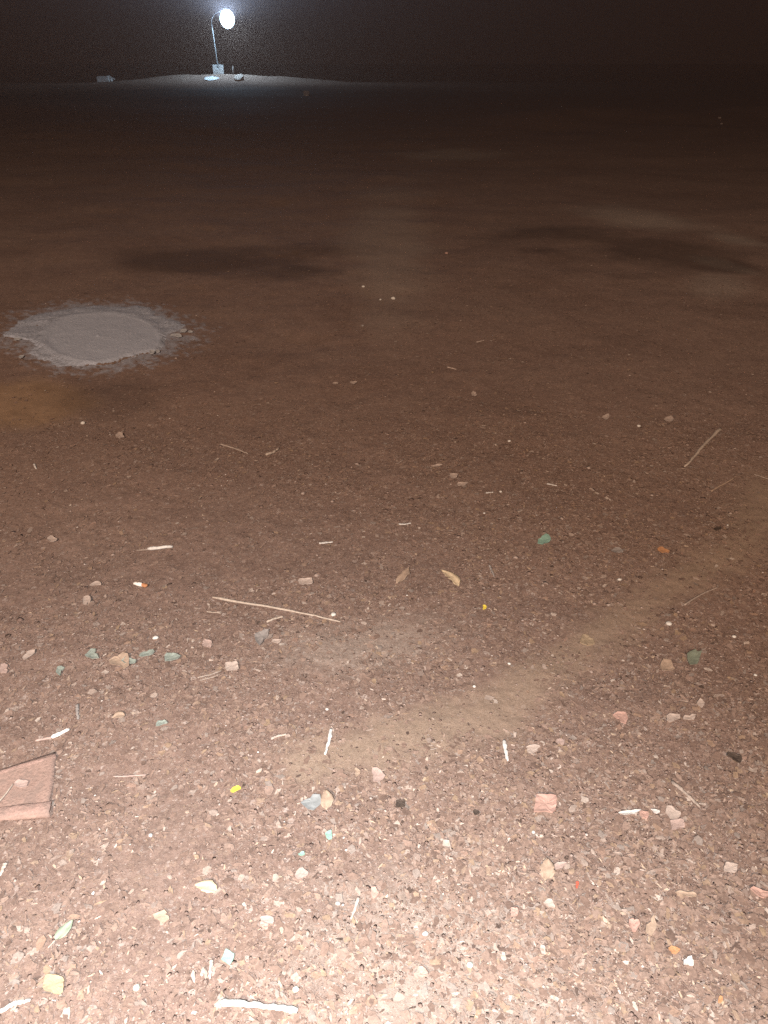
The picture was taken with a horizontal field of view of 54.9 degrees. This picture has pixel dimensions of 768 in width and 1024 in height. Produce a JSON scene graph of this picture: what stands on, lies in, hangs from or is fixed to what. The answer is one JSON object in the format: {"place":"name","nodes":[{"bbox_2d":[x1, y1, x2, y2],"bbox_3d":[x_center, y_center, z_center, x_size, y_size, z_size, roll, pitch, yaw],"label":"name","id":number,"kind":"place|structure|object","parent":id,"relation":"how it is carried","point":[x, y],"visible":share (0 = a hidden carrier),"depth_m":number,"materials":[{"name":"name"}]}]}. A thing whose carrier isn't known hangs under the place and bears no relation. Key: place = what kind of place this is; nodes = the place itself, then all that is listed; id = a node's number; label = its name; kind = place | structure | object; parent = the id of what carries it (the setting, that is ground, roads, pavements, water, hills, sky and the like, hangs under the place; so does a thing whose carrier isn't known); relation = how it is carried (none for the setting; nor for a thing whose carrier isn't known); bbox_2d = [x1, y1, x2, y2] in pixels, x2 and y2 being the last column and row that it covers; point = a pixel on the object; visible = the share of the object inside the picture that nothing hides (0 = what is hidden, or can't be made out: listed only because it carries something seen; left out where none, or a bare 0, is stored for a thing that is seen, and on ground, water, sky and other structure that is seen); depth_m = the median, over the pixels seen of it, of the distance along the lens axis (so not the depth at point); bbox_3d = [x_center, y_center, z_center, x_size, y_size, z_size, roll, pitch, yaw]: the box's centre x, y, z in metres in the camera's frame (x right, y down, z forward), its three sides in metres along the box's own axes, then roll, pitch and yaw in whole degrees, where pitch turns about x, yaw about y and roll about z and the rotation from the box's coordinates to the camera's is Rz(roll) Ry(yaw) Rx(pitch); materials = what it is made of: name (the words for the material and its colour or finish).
{"place":"outdoors","nodes":[
{"label":"outdoors","id":0,"kind":"place"},
{"bbox_2d":[0,64,767,1023],"bbox_3d":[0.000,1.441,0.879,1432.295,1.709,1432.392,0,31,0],"label":"ground","id":1,"kind":"structure","parent":0,"point":[150,172],"depth_m":3.50,"materials":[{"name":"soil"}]},
{"bbox_2d":[0,663,7,672],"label":"pink chip","id":2,"kind":"object","parent":1,"relation":"on","point":[3,667],"visible":1,"depth_m":2.12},
{"bbox_2d":[0,862,7,875],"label":"sliver","id":3,"kind":"object","parent":1,"relation":"on","point":[4,865],"visible":1,"depth_m":1.61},
{"bbox_2d":[0,998,30,1012],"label":"sliver","id":4,"kind":"object","parent":1,"relation":"on","point":[10,1005],"visible":1,"depth_m":1.37,"materials":[{"name":"white wood"}]},
{"bbox_2d":[0,752,55,820],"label":"clay tile","id":5,"kind":"object","parent":1,"relation":"on","point":[31,800],"visible":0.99,"depth_m":1.78,"materials":[{"name":"ceramic"}]},
{"bbox_2d":[14,779,28,787],"bbox_3d":[-0.877,0.656,1.786,0.034,0.004,0.024,0,31,0],"label":"pale flake","id":6,"kind":"object","parent":5,"relation":"on","point":[19,783],"visible":1,"depth_m":1.79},
{"bbox_2d":[22,649,34,659],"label":"pale chip","id":7,"kind":"object","parent":1,"relation":"on","point":[29,653],"visible":1,"depth_m":2.17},
{"bbox_2d":[47,535,56,541],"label":"pale chip","id":8,"kind":"object","parent":1,"relation":"on","point":[50,538],"visible":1,"depth_m":2.71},
{"bbox_2d":[35,728,69,741],"bbox_3d":[-0.858,0.580,1.915,0.085,0.011,0.016,-15,34,-23],"label":"painted stick","id":9,"kind":"object","parent":1,"relation":"on","point":[57,734],"visible":1,"depth_m":1.91,"materials":[{"name":"wood"}]},
{"bbox_2d":[42,974,63,994],"bbox_3d":[-0.625,0.894,1.400,0.050,0.006,0.030,7,32,11],"label":"stone","id":10,"kind":"object","parent":1,"relation":"on","point":[53,983],"visible":1,"depth_m":1.40,"materials":[{"name":"stone"}]},
{"bbox_2d":[48,920,72,947],"bbox_3d":[-0.648,0.847,1.484,0.023,0.006,0.061,25,39,35],"label":"green leaf","id":11,"kind":"object","parent":1,"relation":"on","point":[62,931],"visible":1,"depth_m":1.49,"materials":[{"name":"plant"}]},
{"bbox_2d":[56,666,64,674],"bbox_3d":[-0.931,0.455,2.119,0.023,0.006,0.042,0,31,0],"label":"mint flake","id":12,"kind":"object","parent":1,"relation":"on","point":[59,669],"visible":1,"depth_m":2.12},
{"bbox_2d":[75,703,79,719],"bbox_3d":[-0.823,0.535,1.984,0.010,0.006,0.059,-11,33,-18],"label":"sliver","id":13,"kind":"object","parent":1,"relation":"on","point":[77,711],"visible":1,"depth_m":1.98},
{"bbox_2d":[83,595,90,604],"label":"pale chip","id":14,"kind":"object","parent":1,"relation":"on","point":[86,599],"visible":1,"depth_m":2.40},
{"bbox_2d":[85,648,98,658],"bbox_3d":[-0.859,0.419,2.170,0.034,0.006,0.052,-16,35,-25],"label":"mint flake","id":15,"kind":"object","parent":1,"relation":"on","point":[91,653],"visible":1,"depth_m":2.17,"materials":[{"name":"stone"}]},
{"bbox_2d":[3,305,185,366],"bbox_3d":[-1.862,-1.187,4.805,1.084,0.042,1.350,-25,39,-34],"label":"cement patch","id":16,"kind":"object","parent":1,"relation":"on","point":[89,335],"visible":1,"depth_m":4.70,"materials":[{"name":"concrete"}]},
{"bbox_2d":[90,581,100,585],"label":"pale chip","id":17,"kind":"object","parent":1,"relation":"on","point":[95,583],"visible":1,"depth_m":2.48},
{"bbox_2d":[97,75,114,81],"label":"concrete chunk","id":18,"kind":"object","parent":1,"relation":"on","point":[108,78],"visible":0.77,"depth_m":55.90,"materials":[{"name":"concrete"}]},
{"bbox_2d":[112,711,124,718],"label":"dry leaf","id":19,"kind":"object","parent":1,"relation":"on","point":[119,714],"visible":1,"depth_m":1.97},
{"bbox_2d":[109,652,128,668],"bbox_3d":[-0.761,0.430,2.146,0.071,0.008,0.054,12,33,19],"label":"tan chip","id":20,"kind":"object","parent":1,"relation":"on","point":[115,660],"visible":1,"depth_m":2.15,"materials":[{"name":"beige stone"}]},
{"bbox_2d":[115,432,123,437],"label":"pale flake","id":21,"kind":"object","parent":1,"relation":"on","point":[119,434],"visible":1,"depth_m":3.46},
{"bbox_2d":[121,655,135,663],"bbox_3d":[-0.740,0.432,2.145,0.046,0.006,0.024,14,34,21],"label":"mint flake","id":22,"kind":"object","parent":1,"relation":"on","point":[131,661],"visible":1,"depth_m":2.15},
{"bbox_2d":[113,774,146,776],"bbox_3d":[-0.625,0.649,1.819,0.081,0.004,0.008,0,31,0],"label":"sliver","id":23,"kind":"object","parent":1,"relation":"on","point":[129,775],"visible":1,"depth_m":1.82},
{"bbox_2d":[133,984,139,990],"bbox_3d":[-0.468,0.899,1.398,0.012,0.007,0.013,9,32,14],"label":"pebble","id":24,"kind":"object","parent":1,"relation":"on","point":[136,987],"visible":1,"depth_m":1.40,"materials":[{"name":"white stone"}]},
{"bbox_2d":[133,582,147,587],"bbox_3d":[-0.812,0.241,2.463,0.058,0.016,0.016,11,33,17],"label":"cigarette","id":25,"kind":"object","parent":1,"relation":"on","point":[144,585],"visible":1,"depth_m":2.46,"materials":[{"name":"paper"}]},
{"bbox_2d":[139,649,154,656],"bbox_3d":[-0.699,0.416,2.177,0.045,0.006,0.023,-15,35,-24],"label":"mint flake","id":26,"kind":"object","parent":1,"relation":"on","point":[147,653],"visible":1,"depth_m":2.18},
{"bbox_2d":[136,545,172,550],"bbox_3d":[-0.825,0.130,2.655,0.130,0.015,0.014,-4,32,-7],"label":"feather shaft","id":27,"kind":"object","parent":1,"relation":"on","point":[158,547],"visible":1,"depth_m":2.65,"materials":[{"name":"white"}]},
{"bbox_2d":[153,910,168,922],"bbox_3d":[-0.454,0.828,1.511,0.026,0.005,0.030,-20,37,-30],"label":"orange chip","id":28,"kind":"object","parent":1,"relation":"on","point":[162,916],"visible":1,"depth_m":1.51,"materials":[{"name":"beige stone"}]},
{"bbox_2d":[156,720,167,725],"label":"mint flake","id":29,"kind":"object","parent":1,"relation":"on","point":[159,722],"visible":1,"depth_m":1.95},
{"bbox_2d":[164,652,180,660],"bbox_3d":[-0.619,0.424,2.163,0.048,0.006,0.036,0,31,0],"label":"mint flake","id":30,"kind":"object","parent":1,"relation":"on","point":[170,656],"visible":1,"depth_m":2.17,"materials":[{"name":"stone"}]},
{"bbox_2d":[170,333,181,336],"bbox_3d":[-1.321,-1.122,4.702,0.058,0.009,0.073,-24,39,-34],"label":"cement crumb","id":31,"kind":"object","parent":1,"relation":"on","point":[177,334],"visible":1,"depth_m":4.70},
{"bbox_2d":[194,879,216,892],"bbox_3d":[-0.377,0.793,1.564,0.049,0.007,0.030,0,31,0],"label":"dry leaf","id":32,"kind":"object","parent":1,"relation":"on","point":[208,886],"visible":1,"depth_m":1.57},
{"bbox_2d":[202,639,211,647],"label":"pink chip","id":33,"kind":"object","parent":1,"relation":"on","point":[207,643],"visible":1,"depth_m":2.21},
{"bbox_2d":[197,670,221,677],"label":"twig","id":34,"kind":"object","parent":1,"relation":"on","point":[202,676],"visible":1,"depth_m":2.10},
{"bbox_2d":[208,959,212,978],"bbox_3d":[-0.335,0.881,1.425,0.010,0.005,0.036,0,31,0],"label":"sliver","id":35,"kind":"object","parent":1,"relation":"on","point":[210,967],"visible":1,"depth_m":1.43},
{"bbox_2d":[204,76,218,80],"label":"white slab","id":36,"kind":"structure","parent":1,"relation":"on","point":[211,78],"depth_m":51.45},
{"bbox_2d":[211,7,234,73],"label":"street lamp","id":37,"kind":"object","parent":1,"relation":"on","point":[227,20],"visible":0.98,"depth_m":50.70,"materials":[{"name":"metal"}]},
{"bbox_2d":[221,949,233,964],"bbox_3d":[-0.304,0.868,1.443,0.026,0.005,0.022,15,34,23],"label":"plastic scrap","id":38,"kind":"object","parent":1,"relation":"on","point":[228,957],"visible":1,"depth_m":1.44,"materials":[{"name":"plastic"}]},
{"bbox_2d":[225,661,238,670],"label":"pale chip","id":39,"kind":"object","parent":1,"relation":"on","point":[233,665],"visible":1,"depth_m":2.13,"materials":[{"name":"stone"}]},
{"bbox_2d":[220,444,247,453],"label":"twig","id":40,"kind":"object","parent":1,"relation":"on","point":[233,448],"visible":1,"depth_m":3.34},
{"bbox_2d":[231,785,240,792],"bbox_3d":[-0.358,0.667,1.782,0.025,0.004,0.014,-19,36,-28],"label":"yellow flake","id":41,"kind":"object","parent":1,"relation":"on","point":[235,788],"visible":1,"depth_m":1.78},
{"bbox_2d":[234,74,243,80],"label":"stone slab","id":42,"kind":"object","parent":1,"relation":"on","point":[238,77],"depth_m":51.31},
{"bbox_2d":[219,998,297,1012],"bbox_3d":[-0.231,0.912,1.367,0.147,0.013,0.016,2,31,4],"label":"peeled stick","id":43,"kind":"object","parent":1,"relation":"on","point":[225,1002],"visible":1,"depth_m":1.36,"materials":[{"name":"white wood"}]},
{"bbox_2d":[254,629,268,644],"bbox_3d":[-0.373,0.380,2.237,0.042,0.008,0.073,0,31,0],"label":"grey scrap","id":44,"kind":"object","parent":1,"relation":"on","point":[261,636],"visible":1,"depth_m":2.24,"materials":[{"name":"stone"}]},
{"bbox_2d":[260,921,268,929],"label":"terracotta chip","id":45,"kind":"object","parent":1,"relation":"on","point":[264,926],"visible":1,"depth_m":1.49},
{"bbox_2d":[260,915,273,923],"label":"pink chip","id":46,"kind":"object","parent":1,"relation":"on","point":[267,919],"visible":1,"depth_m":1.50,"materials":[{"name":"stone"}]},
{"bbox_2d":[265,447,279,455],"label":"twig","id":47,"kind":"object","parent":1,"relation":"on","point":[270,453],"visible":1,"depth_m":3.29,"materials":[{"name":"wood"}]},
{"bbox_2d":[266,616,283,622],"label":"twig","id":48,"kind":"object","parent":1,"relation":"on","point":[270,620],"visible":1,"depth_m":2.31,"materials":[{"name":"wood"}]},
{"bbox_2d":[212,596,340,621],"bbox_3d":[-0.346,0.308,2.361,0.440,0.010,0.014,8,32,13],"label":"dry stalk","id":49,"kind":"object","parent":1,"relation":"on","point":[247,603],"visible":1,"depth_m":2.37,"materials":[{"name":"plant"}]},
{"bbox_2d":[272,639,281,642],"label":"pink chip","id":50,"kind":"object","parent":1,"relation":"on","point":[276,640],"visible":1,"depth_m":2.23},
{"bbox_2d":[271,733,285,738],"bbox_3d":[-0.274,0.580,1.917,0.042,0.005,0.011,-13,34,-20],"label":"sliver","id":51,"kind":"object","parent":1,"relation":"on","point":[274,737],"visible":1,"depth_m":1.92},
{"bbox_2d":[295,867,308,878],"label":"pink chip","id":52,"kind":"object","parent":1,"relation":"on","point":[301,872],"visible":1,"depth_m":1.59,"materials":[{"name":"stone"}]},
{"bbox_2d":[298,578,312,583],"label":"pale chip","id":53,"kind":"object","parent":1,"relation":"on","point":[305,580],"visible":1,"depth_m":2.49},
{"bbox_2d":[301,794,320,809],"bbox_3d":[-0.167,0.684,1.748,0.038,0.006,0.047,25,39,35],"label":"plastic scrap","id":54,"kind":"object","parent":1,"relation":"on","point":[313,802],"visible":1,"depth_m":1.75,"materials":[{"name":"plastic"}]},
{"bbox_2d":[321,790,333,809],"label":"dry leaf","id":55,"kind":"object","parent":1,"relation":"on","point":[327,799],"visible":1,"depth_m":1.75,"materials":[{"name":"plant"}]},
{"bbox_2d":[324,728,332,754],"bbox_3d":[-0.142,0.590,1.902,0.013,0.008,0.083,4,32,6],"label":"sliver","id":56,"kind":"object","parent":1,"relation":"on","point":[329,739],"visible":1,"depth_m":1.90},
{"bbox_2d":[325,830,331,839],"bbox_3d":[-0.125,0.730,1.671,0.016,0.004,0.023,-6,32,-9],"label":"plastic scrap","id":57,"kind":"object","parent":1,"relation":"on","point":[328,833],"visible":1,"depth_m":1.67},
{"bbox_2d":[350,897,359,919],"bbox_3d":[-0.060,0.817,1.526,0.008,0.004,0.051,9,33,14],"label":"sliver","id":58,"kind":"object","parent":1,"relation":"on","point":[355,906],"visible":1,"depth_m":1.52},
{"bbox_2d":[355,768,360,775],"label":"orange flake","id":59,"kind":"object","parent":1,"relation":"on","point":[357,772],"visible":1,"depth_m":1.82,"materials":[{"name":"stone"}]},
{"bbox_2d":[371,886,378,898],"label":"pink chip","id":60,"kind":"object","parent":1,"relation":"on","point":[374,892],"visible":1,"depth_m":1.55,"materials":[{"name":"stone"}]},
{"bbox_2d":[372,767,385,781],"bbox_3d":[-0.013,0.646,1.816,0.034,0.006,0.043,0,31,0],"label":"pink chip","id":61,"kind":"object","parent":1,"relation":"on","point":[378,774],"visible":1,"depth_m":1.82,"materials":[{"name":"stone"}]},
{"bbox_2d":[0,265,767,1023],"bbox_3d":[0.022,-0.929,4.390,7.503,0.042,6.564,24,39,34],"label":"bark chips","id":62,"kind":"object","parent":1,"relation":"on","point":[464,901],"visible":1,"depth_m":1.72,"materials":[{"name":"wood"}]},
{"bbox_2d":[1,175,767,647],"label":"clods","id":63,"kind":"object","parent":1,"relation":"on","point":[19,619],"visible":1,"depth_m":2.94,"materials":[{"name":"soil"}]},
{"bbox_2d":[31,256,764,973],"bbox_3d":[0.012,-1.376,5.124,8.377,0.031,7.695,-26,40,-36],"label":"pale grit","id":64,"kind":"object","parent":1,"relation":"on","point":[345,636],"visible":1,"depth_m":2.02,"materials":[{"name":"gravel"}]},
{"bbox_2d":[396,799,404,807],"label":"bark chip","id":65,"kind":"object","parent":1,"relation":"on","point":[400,803],"visible":1,"depth_m":1.75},
{"bbox_2d":[396,567,409,582],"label":"dry leaf","id":66,"kind":"object","parent":1,"relation":"on","point":[402,576],"visible":1,"depth_m":2.51,"materials":[{"name":"plant"}]},
{"bbox_2d":[414,966,427,978],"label":"terracotta chip","id":67,"kind":"object","parent":1,"relation":"on","point":[421,972],"visible":1,"depth_m":1.41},
{"bbox_2d":[441,570,459,585],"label":"dry leaf","id":68,"kind":"object","parent":1,"relation":"on","point":[454,578],"visible":1,"depth_m":2.50,"materials":[{"name":"plant"}]},
{"bbox_2d":[449,473,457,477],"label":"white flake","id":69,"kind":"object","parent":1,"relation":"on","point":[452,475],"visible":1,"depth_m":3.11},
{"bbox_2d":[457,482,467,485],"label":"white flake","id":70,"kind":"object","parent":1,"relation":"on","point":[461,483],"visible":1,"depth_m":3.05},
{"bbox_2d":[467,962,472,967],"bbox_3d":[0.167,0.877,1.432,0.012,0.007,0.012,-4,32,-7],"label":"pebble","id":71,"kind":"object","parent":1,"relation":"on","point":[469,964],"visible":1,"depth_m":1.43,"materials":[{"name":"white stone"}]},
{"bbox_2d":[502,740,508,760],"bbox_3d":[0.311,0.607,1.885,0.012,0.006,0.068,0,31,0],"label":"sliver","id":72,"kind":"object","parent":1,"relation":"on","point":[504,744],"visible":1,"depth_m":1.88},
{"bbox_2d":[510,907,517,915],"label":"terracotta chip","id":73,"kind":"object","parent":1,"relation":"on","point":[514,911],"visible":1,"depth_m":1.52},
{"bbox_2d":[526,744,539,752],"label":"pale chip","id":74,"kind":"object","parent":1,"relation":"on","point":[532,748],"visible":1,"depth_m":1.89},
{"bbox_2d":[538,534,550,543],"bbox_3d":[0.586,0.101,2.695,0.040,0.008,0.079,26,40,36],"label":"plastic scrap","id":75,"kind":"object","parent":1,"relation":"on","point":[544,538],"visible":1,"depth_m":2.70,"materials":[{"name":"plastic"}]},
{"bbox_2d":[534,794,556,812],"bbox_3d":[0.380,0.687,1.742,0.061,0.010,0.052,0,31,0],"label":"terracotta chip","id":76,"kind":"object","parent":1,"relation":"on","point":[545,802],"visible":1,"depth_m":1.74,"materials":[{"name":"ceramic"}]},
{"bbox_2d":[540,858,555,880],"bbox_3d":[0.354,0.773,1.598,0.034,0.008,0.050,23,38,33],"label":"dry leaf","id":77,"kind":"object","parent":1,"relation":"on","point":[547,871],"visible":1,"depth_m":1.60,"materials":[{"name":"plant"}]},
{"bbox_2d":[544,898,554,907],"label":"pink chip","id":78,"kind":"object","parent":1,"relation":"on","point":[548,902],"visible":1,"depth_m":1.54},
{"bbox_2d":[554,861,566,869],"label":"pink chip","id":79,"kind":"object","parent":1,"relation":"on","point":[558,865],"visible":1,"depth_m":1.61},
{"bbox_2d":[556,738,564,744],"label":"pink chip","id":80,"kind":"object","parent":1,"relation":"on","point":[560,741],"visible":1,"depth_m":1.90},
{"bbox_2d":[580,634,594,645],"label":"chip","id":81,"kind":"object","parent":1,"relation":"on","point":[586,639],"visible":1,"depth_m":2.23,"materials":[{"name":"stone"}]},
{"bbox_2d":[602,413,608,419],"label":"pale flake","id":82,"kind":"object","parent":1,"relation":"on","point":[605,417],"visible":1,"depth_m":3.63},
{"bbox_2d":[611,547,622,552],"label":"pale chip","id":83,"kind":"object","parent":1,"relation":"on","point":[617,549],"visible":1,"depth_m":2.63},
{"bbox_2d":[613,711,627,723],"bbox_3d":[0.630,0.547,1.967,0.037,0.008,0.041,0,31,0],"label":"terracotta chip","id":84,"kind":"object","parent":1,"relation":"on","point":[622,716],"visible":1,"depth_m":1.97,"materials":[{"name":"stone"}]},
{"bbox_2d":[618,809,640,814],"bbox_3d":[0.574,0.701,1.724,0.056,0.006,0.010,-5,32,-8],"label":"white shard","id":85,"kind":"object","parent":1,"relation":"on","point":[627,812],"visible":1,"depth_m":1.72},
{"bbox_2d":[629,918,639,931],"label":"pink chip","id":86,"kind":"object","parent":1,"relation":"on","point":[634,925],"visible":1,"depth_m":1.50,"materials":[{"name":"stone"}]},
{"bbox_2d":[639,810,648,818],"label":"orange chip","id":87,"kind":"object","parent":1,"relation":"on","point":[644,814],"visible":1,"depth_m":1.72,"materials":[{"name":"stone"}]},
{"bbox_2d":[645,915,656,935],"bbox_3d":[0.543,0.838,1.498,0.018,0.005,0.042,26,40,35],"label":"tan chip","id":88,"kind":"object","parent":1,"relation":"on","point":[651,926],"visible":1,"depth_m":1.50,"materials":[{"name":"beige stone"}]},
{"bbox_2d":[657,547,669,552],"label":"orange chip","id":89,"kind":"object","parent":1,"relation":"on","point":[662,549],"visible":1,"depth_m":2.64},
{"bbox_2d":[660,658,674,670],"bbox_3d":[0.817,0.443,2.143,0.042,0.007,0.050,0,31,0],"label":"tan chip","id":90,"kind":"object","parent":1,"relation":"on","point":[666,664],"visible":1,"depth_m":2.14,"materials":[{"name":"beige stone"}]},
{"bbox_2d":[664,415,673,421],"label":"pale flake","id":91,"kind":"object","parent":1,"relation":"on","point":[669,418],"visible":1,"depth_m":3.61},
{"bbox_2d":[665,805,680,818],"bbox_3d":[0.674,0.701,1.726,0.035,0.005,0.035,0,31,0],"label":"pale chip","id":92,"kind":"object","parent":1,"relation":"on","point":[671,812],"visible":1,"depth_m":1.73,"materials":[{"name":"stone"}]},
{"bbox_2d":[666,713,679,721],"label":"pale chip","id":93,"kind":"object","parent":1,"relation":"on","point":[671,717],"visible":1,"depth_m":1.97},
{"bbox_2d":[668,945,679,953],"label":"orange chip","id":94,"kind":"object","parent":1,"relation":"on","point":[671,948],"visible":1,"depth_m":1.46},
{"bbox_2d":[670,818,684,829],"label":"pale chip","id":95,"kind":"object","parent":1,"relation":"on","point":[677,823],"visible":1,"depth_m":1.70,"materials":[{"name":"stone"}]},
{"bbox_2d":[671,781,700,807],"bbox_3d":[0.724,0.674,1.771,0.012,0.009,0.085,-18,36,-27],"label":"twig","id":96,"kind":"object","parent":1,"relation":"on","point":[678,786],"visible":1,"depth_m":1.77,"materials":[{"name":"wood"}]},
{"bbox_2d":[675,890,696,896],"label":"terracotta chip","id":97,"kind":"object","parent":1,"relation":"on","point":[688,894],"visible":1,"depth_m":1.55,"materials":[{"name":"stone"}]},
{"bbox_2d":[683,955,693,965],"bbox_3d":[0.591,0.872,1.438,0.022,0.005,0.019,0,31,0],"label":"white shard","id":98,"kind":"object","parent":1,"relation":"on","point":[689,960],"visible":1,"depth_m":1.44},
{"bbox_2d":[683,714,695,719],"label":"pink chip","id":99,"kind":"object","parent":1,"relation":"on","point":[690,717],"visible":1,"depth_m":1.97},
{"bbox_2d":[687,649,701,664],"bbox_3d":[0.907,0.426,2.170,0.036,0.008,0.080,16,35,25],"label":"sage flake","id":100,"kind":"object","parent":1,"relation":"on","point":[693,656],"visible":1,"depth_m":2.17,"materials":[{"name":"stone"}]},
{"bbox_2d":[684,587,717,605],"bbox_3d":[1.036,0.272,2.420,0.176,0.008,0.011,-19,36,-28],"label":"twig","id":101,"kind":"object","parent":1,"relation":"on","point":[690,600],"visible":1,"depth_m":2.41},
{"bbox_2d":[697,698,704,707],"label":"pale chip","id":102,"kind":"object","parent":1,"relation":"on","point":[700,702],"visible":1,"depth_m":2.01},
{"bbox_2d":[684,428,721,466],"bbox_3d":[1.449,-0.300,3.354,0.021,0.017,0.492,23,38,32],"label":"twig","id":103,"kind":"object","parent":1,"relation":"on","point":[714,434],"visible":1,"depth_m":3.34,"materials":[{"name":"wood"}]},
{"bbox_2d":[711,478,733,491],"bbox_3d":[1.404,-0.114,3.066,0.180,0.010,0.009,-23,38,-33],"label":"twig","id":104,"kind":"object","parent":1,"relation":"on","point":[717,487],"visible":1,"depth_m":3.06,"materials":[{"name":"wood"}]},
{"bbox_2d":[723,862,737,872],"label":"pale chip","id":105,"kind":"object","parent":1,"relation":"on","point":[730,867],"visible":1,"depth_m":1.60,"materials":[{"name":"stone"}]},
{"bbox_2d":[727,752,741,762],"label":"bark chip","id":106,"kind":"object","parent":1,"relation":"on","point":[735,757],"visible":1,"depth_m":1.86,"materials":[{"name":"wood"}]},
{"bbox_2d":[750,886,767,898],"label":"pink chip","id":107,"kind":"object","parent":1,"relation":"on","point":[761,893],"visible":1,"depth_m":1.55,"materials":[{"name":"stone"}]},
{"bbox_2d":[0,255,767,1023],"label":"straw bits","id":108,"kind":"object","parent":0,"point":[398,963],"visible":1,"depth_m":1.70,"materials":[{"name":"plant"}]},
{"bbox_2d":[0,254,767,1023],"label":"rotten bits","id":109,"kind":"object","parent":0,"point":[410,890],"visible":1,"depth_m":1.70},
{"bbox_2d":[0,0,767,63],"label":"sky","id":110,"kind":"structure","parent":0,"point":[31,31],"materials":[{"name":"black"}]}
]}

